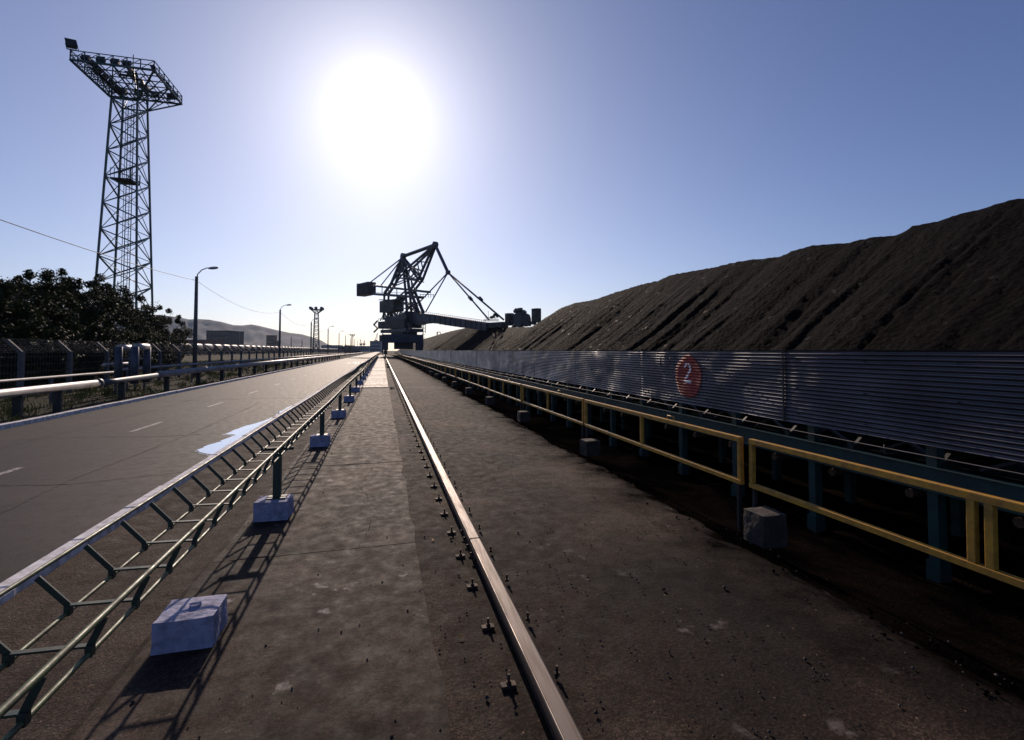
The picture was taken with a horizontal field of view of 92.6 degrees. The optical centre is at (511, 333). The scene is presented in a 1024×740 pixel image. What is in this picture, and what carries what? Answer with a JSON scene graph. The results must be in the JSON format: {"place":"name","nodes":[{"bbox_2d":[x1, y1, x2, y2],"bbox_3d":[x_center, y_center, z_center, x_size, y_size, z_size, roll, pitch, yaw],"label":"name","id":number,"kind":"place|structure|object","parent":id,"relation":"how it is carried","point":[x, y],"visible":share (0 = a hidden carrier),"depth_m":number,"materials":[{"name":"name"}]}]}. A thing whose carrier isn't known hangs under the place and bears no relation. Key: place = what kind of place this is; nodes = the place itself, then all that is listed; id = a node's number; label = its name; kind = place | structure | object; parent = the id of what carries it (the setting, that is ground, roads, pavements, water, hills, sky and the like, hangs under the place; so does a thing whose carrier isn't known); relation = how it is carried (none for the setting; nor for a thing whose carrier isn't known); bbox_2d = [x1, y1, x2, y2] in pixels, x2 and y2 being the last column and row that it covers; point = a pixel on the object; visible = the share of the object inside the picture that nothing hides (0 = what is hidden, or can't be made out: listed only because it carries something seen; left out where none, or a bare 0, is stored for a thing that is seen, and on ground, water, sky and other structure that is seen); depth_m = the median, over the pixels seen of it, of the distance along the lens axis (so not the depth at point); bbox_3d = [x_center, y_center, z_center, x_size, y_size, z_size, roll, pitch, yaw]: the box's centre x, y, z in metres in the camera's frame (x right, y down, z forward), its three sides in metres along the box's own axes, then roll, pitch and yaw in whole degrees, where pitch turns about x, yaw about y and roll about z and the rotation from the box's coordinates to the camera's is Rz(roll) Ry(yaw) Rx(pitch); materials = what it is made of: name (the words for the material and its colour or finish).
{"place":"outdoors","nodes":[
{"label":"outdoors","id":0,"kind":"place"},
{"bbox_2d":[0,359,311,421],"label":"guardrail","id":1,"kind":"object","parent":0,"point":[108,390],"depth_m":21.13,"materials":[{"name":"grey metal"}]},
{"bbox_2d":[0,365,368,739],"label":"soil","id":2,"kind":"structure","parent":0,"point":[29,613],"depth_m":3.91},
{"bbox_2d":[179,343,191,354],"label":"tank wagon","id":3,"kind":"object","parent":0,"point":[187,353],"visible":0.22,"depth_m":179.10,"materials":[{"name":"metal"}]},
{"bbox_2d":[0,352,372,423],"bbox_3d":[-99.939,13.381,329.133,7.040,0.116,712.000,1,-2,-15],"label":"verge","id":4,"kind":"structure","parent":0,"point":[42,411],"depth_m":20.36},
{"bbox_2d":[0,319,60,388],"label":"broadleaf tree","id":5,"kind":"object","parent":4,"relation":"on","point":[20,330],"visible":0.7,"depth_m":20.65,"materials":[{"name":"green plant"}]},
{"bbox_2d":[9,323,86,386],"bbox_3d":[-22.190,1.073,22.936,3.513,3.402,3.529,1,-2,-15],"label":"broadleaf tree","id":6,"kind":"object","parent":4,"relation":"on","point":[46,370],"visible":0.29,"depth_m":22.88,"materials":[{"name":"green plant"}]},
{"bbox_2d":[0,371,116,405],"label":"thin pipe","id":7,"kind":"object","parent":4,"relation":"on","point":[50,382],"visible":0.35,"depth_m":16.50,"materials":[{"name":"silver metal"}]},
{"bbox_2d":[39,321,111,383],"bbox_3d":[-23.066,1.082,25.633,3.630,3.585,3.646,1,-2,-15],"label":"broadleaf tree","id":8,"kind":"object","parent":4,"relation":"on","point":[93,329],"visible":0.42,"depth_m":25.79,"materials":[{"name":"green plant"}]},
{"bbox_2d":[102,362,135,390],"bbox_3d":[-17.477,2.029,21.855,0.140,1.470,2.798,1,-2,-15],"label":"thin pipe","id":9,"kind":"object","parent":4,"relation":"on","point":[112,364],"visible":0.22,"depth_m":22.23,"materials":[{"name":"silver metal"}]},
{"bbox_2d":[0,338,360,396],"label":"security fence","id":10,"kind":"object","parent":4,"relation":"on","point":[21,364],"visible":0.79,"depth_m":25.22,"materials":[{"name":"metal"}]},
{"bbox_2d":[0,352,362,419],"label":"pipeline","id":11,"kind":"object","parent":4,"relation":"on","point":[17,395],"visible":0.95,"depth_m":18.59,"materials":[{"name":"grey paint"}]},
{"bbox_2d":[114,343,150,383],"bbox_3d":[-15.884,1.248,20.547,0.980,1.640,1.730,1,-2,-15],"label":"expansion loop","id":12,"kind":"object","parent":11,"relation":"attached to","point":[133,358],"visible":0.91,"depth_m":20.00,"materials":[{"name":"grey paint"}]},
{"bbox_2d":[192,266,218,375],"bbox_3d":[-21.765,-0.792,34.791,1.549,8.011,0.320,1,-2,-15],"label":"street lamp","id":13,"kind":"object","parent":4,"relation":"on","point":[195,335],"visible":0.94,"depth_m":34.55,"materials":[{"name":"metal"}]},
{"bbox_2d":[0,219,327,331],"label":"overhead wire","id":14,"kind":"object","parent":13,"relation":"hanging from","point":[121,260],"visible":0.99,"depth_m":23.09,"materials":[{"name":"metal"}]},
{"bbox_2d":[123,353,343,389],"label":"thin pipe","id":15,"kind":"object","parent":4,"relation":"on","point":[177,365],"visible":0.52,"depth_m":32.52,"materials":[{"name":"silver metal"}]},
{"bbox_2d":[278,304,291,364],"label":"street lamp","id":16,"kind":"object","parent":4,"relation":"on","point":[279,350],"visible":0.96,"depth_m":62.92,"materials":[{"name":"metal"}]},
{"bbox_2d":[310,318,318,360],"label":"street lamp","id":17,"kind":"object","parent":4,"relation":"on","point":[311,339],"visible":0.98,"depth_m":90.46,"materials":[{"name":"metal"}]},
{"bbox_2d":[327,326,332,355],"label":"street lamp","id":18,"kind":"object","parent":4,"relation":"on","point":[328,340],"visible":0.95,"depth_m":118.64,"materials":[{"name":"metal"}]},
{"bbox_2d":[0,352,379,582],"bbox_3d":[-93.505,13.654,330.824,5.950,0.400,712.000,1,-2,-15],"label":"road","id":19,"kind":"structure","parent":0,"point":[37,528],"depth_m":9.31,"materials":[{"name":"grey asphalt"}]},
{"bbox_2d":[0,472,177,485],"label":"road crack","id":20,"kind":"object","parent":19,"relation":"on","point":[74,483],"visible":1,"depth_m":7.04,"materials":[{"name":"black asphalt"}]},
{"bbox_2d":[2,395,207,447],"bbox_3d":[-10.519,2.311,11.841,0.290,0.001,19.419,1,-2,-14],"label":"road crack","id":21,"kind":"object","parent":19,"relation":"on","point":[95,425],"visible":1,"depth_m":12.22,"materials":[{"name":"black asphalt"}]},
{"bbox_2d":[0,405,253,513],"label":"road crack","id":22,"kind":"object","parent":19,"relation":"on","point":[98,469],"visible":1,"depth_m":7.46,"materials":[{"name":"black asphalt"}]},
{"bbox_2d":[0,359,354,474],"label":"road marking","id":23,"kind":"object","parent":19,"relation":"on","point":[8,471],"visible":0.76,"depth_m":11.90,"materials":[{"name":"paint"}]},
{"bbox_2d":[0,354,362,429],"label":"kerb","id":24,"kind":"structure","parent":19,"relation":"on","point":[7,425],"depth_m":16.48,"materials":[{"name":"grey concrete"}]},
{"bbox_2d":[0,354,376,604],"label":"kerb","id":25,"kind":"structure","parent":19,"relation":"on","point":[8,582],"depth_m":5.14,"materials":[{"name":"grey concrete"}]},
{"bbox_2d":[194,405,291,456],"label":"damp asphalt","id":26,"kind":"structure","parent":19,"relation":"on","point":[230,435],"depth_m":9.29,"materials":[{"name":"white liquid"}]},
{"bbox_2d":[188,343,203,354],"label":"tank wagon","id":27,"kind":"object","parent":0,"point":[200,347],"visible":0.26,"depth_m":190.69,"materials":[{"name":"metal"}]},
{"bbox_2d":[198,343,213,354],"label":"tank wagon","id":28,"kind":"object","parent":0,"point":[207,346],"visible":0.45,"depth_m":199.88,"materials":[{"name":"metal"}]},
{"bbox_2d":[212,344,222,354],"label":"tank wagon","id":29,"kind":"object","parent":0,"point":[220,347],"visible":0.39,"depth_m":213.13,"materials":[{"name":"metal"}]},
{"bbox_2d":[114,315,326,347],"bbox_3d":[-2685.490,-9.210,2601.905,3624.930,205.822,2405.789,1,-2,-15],"label":"hill","id":30,"kind":"structure","parent":0,"point":[254,335],"depth_m":2460.49,"materials":[{"name":"grey"}]},
{"bbox_2d":[218,344,230,354],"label":"tank wagon","id":31,"kind":"object","parent":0,"point":[226,352],"visible":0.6,"depth_m":223.31,"materials":[{"name":"metal"}]},
{"bbox_2d":[95,351,364,378],"bbox_3d":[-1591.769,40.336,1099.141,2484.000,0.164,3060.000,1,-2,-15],"label":"field","id":32,"kind":"structure","parent":0,"point":[189,358],"depth_m":138.44,"materials":[{"name":"green plant"}]},
{"bbox_2d":[0,278,51,378],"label":"broadleaf tree","id":33,"kind":"object","parent":32,"relation":"on","point":[10,300],"visible":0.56,"depth_m":21.75,"materials":[{"name":"green plant"}]},
{"bbox_2d":[2,278,87,383],"bbox_3d":[-25.956,-0.108,25.515,5.613,6.095,5.863,-1,-2,15],"label":"broadleaf tree","id":34,"kind":"object","parent":32,"relation":"on","point":[60,315],"visible":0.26,"depth_m":26.00,"materials":[{"name":"green plant"}]},
{"bbox_2d":[0,268,120,354],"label":"broadleaf tree","id":35,"kind":"object","parent":32,"relation":"on","point":[108,303],"visible":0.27,"depth_m":29.70,"materials":[{"name":"green plant"}]},
{"bbox_2d":[28,285,99,325],"bbox_3d":[-32.640,-0.014,33.926,6.792,6.635,6.446,1,-2,-15],"label":"broadleaf tree","id":36,"kind":"object","parent":32,"relation":"on","point":[82,296],"visible":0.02,"depth_m":34.74,"materials":[{"name":"green plant"}]},
{"bbox_2d":[37,276,145,343],"bbox_3d":[-31.754,-0.504,36.795,6.229,7.434,6.848,-1,-2,26],"label":"broadleaf tree","id":37,"kind":"object","parent":32,"relation":"on","point":[125,310],"visible":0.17,"depth_m":37.29,"materials":[{"name":"green plant"}]},
{"bbox_2d":[65,322,133,378],"bbox_3d":[-24.081,1.179,28.236,3.853,3.571,3.613,1,-2,-15],"label":"broadleaf tree","id":38,"kind":"object","parent":32,"relation":"on","point":[114,335],"visible":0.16,"depth_m":28.27,"materials":[{"name":"green plant"}]},
{"bbox_2d":[70,289,159,351],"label":"broadleaf tree","id":39,"kind":"object","parent":32,"relation":"on","point":[124,321],"visible":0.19,"depth_m":42.17,"materials":[{"name":"green plant"}]},
{"bbox_2d":[64,37,182,330],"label":"floodlight mast","id":40,"kind":"object","parent":32,"relation":"on","point":[121,92],"visible":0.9,"depth_m":57.75,"materials":[{"name":"grey metal"}]},
{"bbox_2d":[100,328,164,377],"bbox_3d":[-25.721,1.387,32.786,3.918,3.495,3.808,1,-2,-15],"label":"broadleaf tree","id":41,"kind":"object","parent":32,"relation":"on","point":[140,338],"visible":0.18,"depth_m":32.60,"materials":[{"name":"green plant"}]},
{"bbox_2d":[111,304,177,353],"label":"broadleaf tree","id":42,"kind":"object","parent":32,"relation":"on","point":[158,324],"visible":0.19,"depth_m":49.05,"materials":[{"name":"green plant"}]},
{"bbox_2d":[126,334,181,373],"bbox_3d":[-27.403,1.682,37.125,3.866,3.206,3.754,1,-2,-15],"label":"broadleaf tree","id":43,"kind":"object","parent":32,"relation":"on","point":[166,343],"visible":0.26,"depth_m":37.45,"materials":[{"name":"green plant"}]},
{"bbox_2d":[145,314,192,360],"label":"broadleaf tree","id":44,"kind":"object","parent":32,"relation":"on","point":[183,335],"visible":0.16,"depth_m":57.07,"materials":[{"name":"green plant"}]},
{"bbox_2d":[169,340,222,352],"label":"long shed","id":45,"kind":"structure","parent":32,"relation":"on","point":[208,341],"depth_m":422.84,"materials":[{"name":"grey metal"}]},
{"bbox_2d":[206,331,243,344],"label":"factory building","id":46,"kind":"structure","parent":32,"relation":"on","point":[229,337],"depth_m":560.34,"materials":[{"name":"grey concrete"}]},
{"bbox_2d":[266,335,276,345],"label":"tower block","id":47,"kind":"structure","parent":32,"relation":"on","point":[270,339],"depth_m":760.13,"materials":[{"name":"grey concrete"}]},
{"bbox_2d":[309,307,323,352],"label":"floodlight mast","id":48,"kind":"object","parent":32,"relation":"on","point":[315,314],"visible":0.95,"depth_m":370.83,"materials":[{"name":"grey metal"}]},
{"bbox_2d":[321,345,341,348],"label":"storage hall","id":49,"kind":"structure","parent":32,"relation":"on","point":[331,346],"depth_m":899.71,"materials":[{"name":"grey metal"}]},
{"bbox_2d":[338,346,369,351],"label":"warehouse","id":50,"kind":"structure","parent":32,"relation":"on","point":[365,348],"depth_m":759.64,"materials":[{"name":"grey metal"}]},
{"bbox_2d":[370,341,381,351],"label":"harbour building","id":51,"kind":"structure","parent":32,"relation":"on","point":[375,346],"depth_m":679.80,"materials":[{"name":"grey concrete"}]},
{"bbox_2d":[230,344,237,353],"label":"tank wagon","id":52,"kind":"object","parent":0,"point":[232,348],"visible":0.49,"depth_m":235.05,"materials":[{"name":"metal"}]},
{"bbox_2d":[234,345,244,353],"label":"tank wagon","id":53,"kind":"object","parent":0,"point":[241,347],"visible":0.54,"depth_m":246.88,"materials":[{"name":"metal"}]},
{"bbox_2d":[71,388,450,739],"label":"pavement","id":54,"kind":"structure","parent":0,"point":[285,601],"depth_m":3.28,"materials":[{"name":"concrete"}]},
{"bbox_2d":[151,594,227,654],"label":"concrete block","id":55,"kind":"structure","parent":54,"relation":"on","point":[184,624],"depth_m":3.10,"materials":[{"name":"concrete"}]},
{"bbox_2d":[253,494,293,521],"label":"concrete block","id":56,"kind":"structure","parent":54,"relation":"on","point":[264,509],"depth_m":5.45,"materials":[{"name":"grey concrete"}]},
{"bbox_2d":[310,433,330,446],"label":"concrete block","id":57,"kind":"structure","parent":54,"relation":"on","point":[316,440],"depth_m":9.60,"materials":[{"name":"grey concrete"}]},
{"bbox_2d":[331,409,345,417],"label":"concrete block","id":58,"kind":"structure","parent":54,"relation":"on","point":[338,413],"depth_m":13.70,"materials":[{"name":"grey concrete"}]},
{"bbox_2d":[0,354,378,739],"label":"cable tray","id":59,"kind":"object","parent":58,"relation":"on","point":[25,713],"visible":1,"depth_m":2.40,"materials":[{"name":"green paint"}]},
{"bbox_2d":[344,395,354,401],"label":"concrete block","id":60,"kind":"structure","parent":54,"relation":"on","point":[349,398],"depth_m":18.00,"materials":[{"name":"concrete"}]},
{"bbox_2d":[351,387,359,391],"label":"concrete block","id":61,"kind":"structure","parent":54,"relation":"on","point":[355,389],"depth_m":22.29,"materials":[{"name":"concrete"}]},
{"bbox_2d":[358,466,374,544],"bbox_3d":[-1.890,2.102,6.371,0.232,0.001,3.387,1,-2,-16],"label":"slab crack","id":62,"kind":"object","parent":54,"relation":"on","point":[371,516],"visible":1,"depth_m":5.58,"materials":[{"name":"black concrete"}]},
{"bbox_2d":[354,355,387,387],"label":"pale pavement","id":63,"kind":"structure","parent":0,"point":[376,377],"depth_m":33.33,"materials":[{"name":"beige concrete"}]},
{"bbox_2d":[357,380,363,384],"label":"concrete block","id":64,"kind":"structure","parent":63,"relation":"on","point":[359,382],"depth_m":26.60,"materials":[{"name":"concrete"}]},
{"bbox_2d":[379,351,397,354],"bbox_3d":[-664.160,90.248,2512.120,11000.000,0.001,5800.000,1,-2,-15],"label":"ground","id":65,"kind":"structure","parent":0,"point":[390,352],"depth_m":408.86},
{"bbox_2d":[394,199,1023,354],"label":"coal pile","id":66,"kind":"object","parent":65,"relation":"on","point":[947,309],"visible":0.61,"depth_m":19.05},
{"bbox_2d":[520,208,1023,349],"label":"coal lumps","id":67,"kind":"object","parent":66,"relation":"on","point":[836,290],"visible":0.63,"depth_m":17.64,"materials":[{"name":"black stone"}]},
{"bbox_2d":[0,0,1023,350],"label":"sky","id":68,"kind":"structure","parent":0,"point":[555,155],"materials":[{"name":"blue"}]},
{"bbox_2d":[63,354,1023,739],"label":"asphalt","id":69,"kind":"structure","parent":0,"point":[499,468],"depth_m":3.42,"materials":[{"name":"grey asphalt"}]},
{"bbox_2d":[385,358,583,739],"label":"crane rail","id":70,"kind":"object","parent":69,"relation":"on","point":[559,719],"visible":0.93,"depth_m":3.31,"materials":[{"name":"metal"}]},
{"bbox_2d":[357,241,540,356],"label":"stacker reclaimer","id":71,"kind":"object","parent":70,"relation":"on","point":[401,326],"visible":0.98,"depth_m":144.35,"materials":[{"name":"blue paint"}]},
{"bbox_2d":[432,376,1022,696],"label":"coal crumbs","id":72,"kind":"object","parent":69,"relation":"on","point":[996,691],"visible":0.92,"depth_m":3.26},
{"bbox_2d":[393,355,1023,699],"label":"coal dust ground","id":73,"kind":"structure","parent":0,"point":[977,618],"depth_m":5.50,"materials":[{"name":"black soil"}]},
{"bbox_2d":[437,364,444,376],"bbox_3d":[-4.878,2.638,33.605,0.060,1.113,4.392,0,-2,-15],"label":"guard rail","id":74,"kind":"object","parent":73,"relation":"on","point":[440,371],"visible":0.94,"depth_m":33.03,"materials":[{"name":"yellow metal"}]},
{"bbox_2d":[445,366,454,376],"bbox_3d":[-3.712,2.487,29.271,0.057,1.113,4.392,0,-2,-15],"label":"guard rail","id":75,"kind":"object","parent":73,"relation":"on","point":[449,371],"visible":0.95,"depth_m":29.27,"materials":[{"name":"yellow metal"}]},
{"bbox_2d":[452,381,457,386],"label":"concrete block","id":76,"kind":"structure","parent":73,"relation":"on","point":[454,383],"depth_m":26.38,"materials":[{"name":"grey concrete"}]},
{"bbox_2d":[455,368,468,386],"bbox_3d":[-2.553,2.335,24.936,0.060,1.113,4.392,1,-2,-15],"label":"guard rail","id":77,"kind":"object","parent":73,"relation":"on","point":[462,370],"visible":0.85,"depth_m":24.93,"materials":[{"name":"yellow metal"}]},
{"bbox_2d":[465,387,472,393],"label":"concrete block","id":78,"kind":"structure","parent":73,"relation":"on","point":[468,390],"depth_m":22.04,"materials":[{"name":"grey concrete"}]},
{"bbox_2d":[469,371,488,389],"bbox_3d":[-1.409,2.184,20.597,0.058,1.113,4.392,1,-2,-15],"label":"guard rail","id":79,"kind":"object","parent":73,"relation":"on","point":[478,374],"visible":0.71,"depth_m":20.58,"materials":[{"name":"metal"}]},
{"bbox_2d":[485,396,494,404],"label":"concrete block","id":80,"kind":"structure","parent":73,"relation":"on","point":[489,400],"depth_m":17.70,"materials":[{"name":"grey concrete"}]},
{"bbox_2d":[488,376,521,410],"bbox_3d":[-0.292,2.032,16.251,0.059,1.113,4.392,0,-2,-15],"label":"guard rail","id":81,"kind":"object","parent":73,"relation":"on","point":[503,394],"visible":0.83,"depth_m":15.79,"materials":[{"name":"yellow metal"}]},
{"bbox_2d":[518,410,529,421],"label":"concrete block","id":82,"kind":"structure","parent":73,"relation":"on","point":[523,416],"depth_m":13.44,"materials":[{"name":"grey concrete"}]},
{"bbox_2d":[522,384,584,438],"bbox_3d":[0.874,1.881,11.917,0.060,1.113,4.392,1,-2,-15],"label":"guard rail","id":83,"kind":"object","parent":73,"relation":"on","point":[582,422],"visible":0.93,"depth_m":11.28,"materials":[{"name":"metal"}]},
{"bbox_2d":[580,438,600,455],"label":"concrete block","id":84,"kind":"structure","parent":73,"relation":"on","point":[589,446],"depth_m":9.12,"materials":[{"name":"grey concrete"}]},
{"bbox_2d":[584,399,744,530],"bbox_3d":[2.013,1.729,7.577,0.056,1.112,4.392,0,-2,-15],"label":"guard rail","id":85,"kind":"object","parent":73,"relation":"on","point":[739,481],"visible":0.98,"depth_m":6.40,"materials":[{"name":"yellow metal"}]},
{"bbox_2d":[399,350,1023,583],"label":"belt conveyor","id":86,"kind":"object","parent":73,"relation":"on","point":[949,417],"visible":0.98,"depth_m":6.09,"materials":[{"name":"metal"}]},
{"bbox_2d":[440,367,1023,547],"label":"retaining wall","id":87,"kind":"structure","parent":73,"relation":"on","point":[883,493],"depth_m":7.85,"materials":[{"name":"grey concrete"}]},
{"bbox_2d":[743,506,787,548],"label":"concrete block","id":88,"kind":"structure","parent":73,"relation":"on","point":[764,527],"depth_m":4.90,"materials":[{"name":"grey concrete"}]},
{"bbox_2d":[749,439,1023,588],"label":"guard rail","id":89,"kind":"object","parent":73,"relation":"on","point":[990,567],"visible":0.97,"depth_m":3.53,"materials":[{"name":"yellow metal"}]}
]}

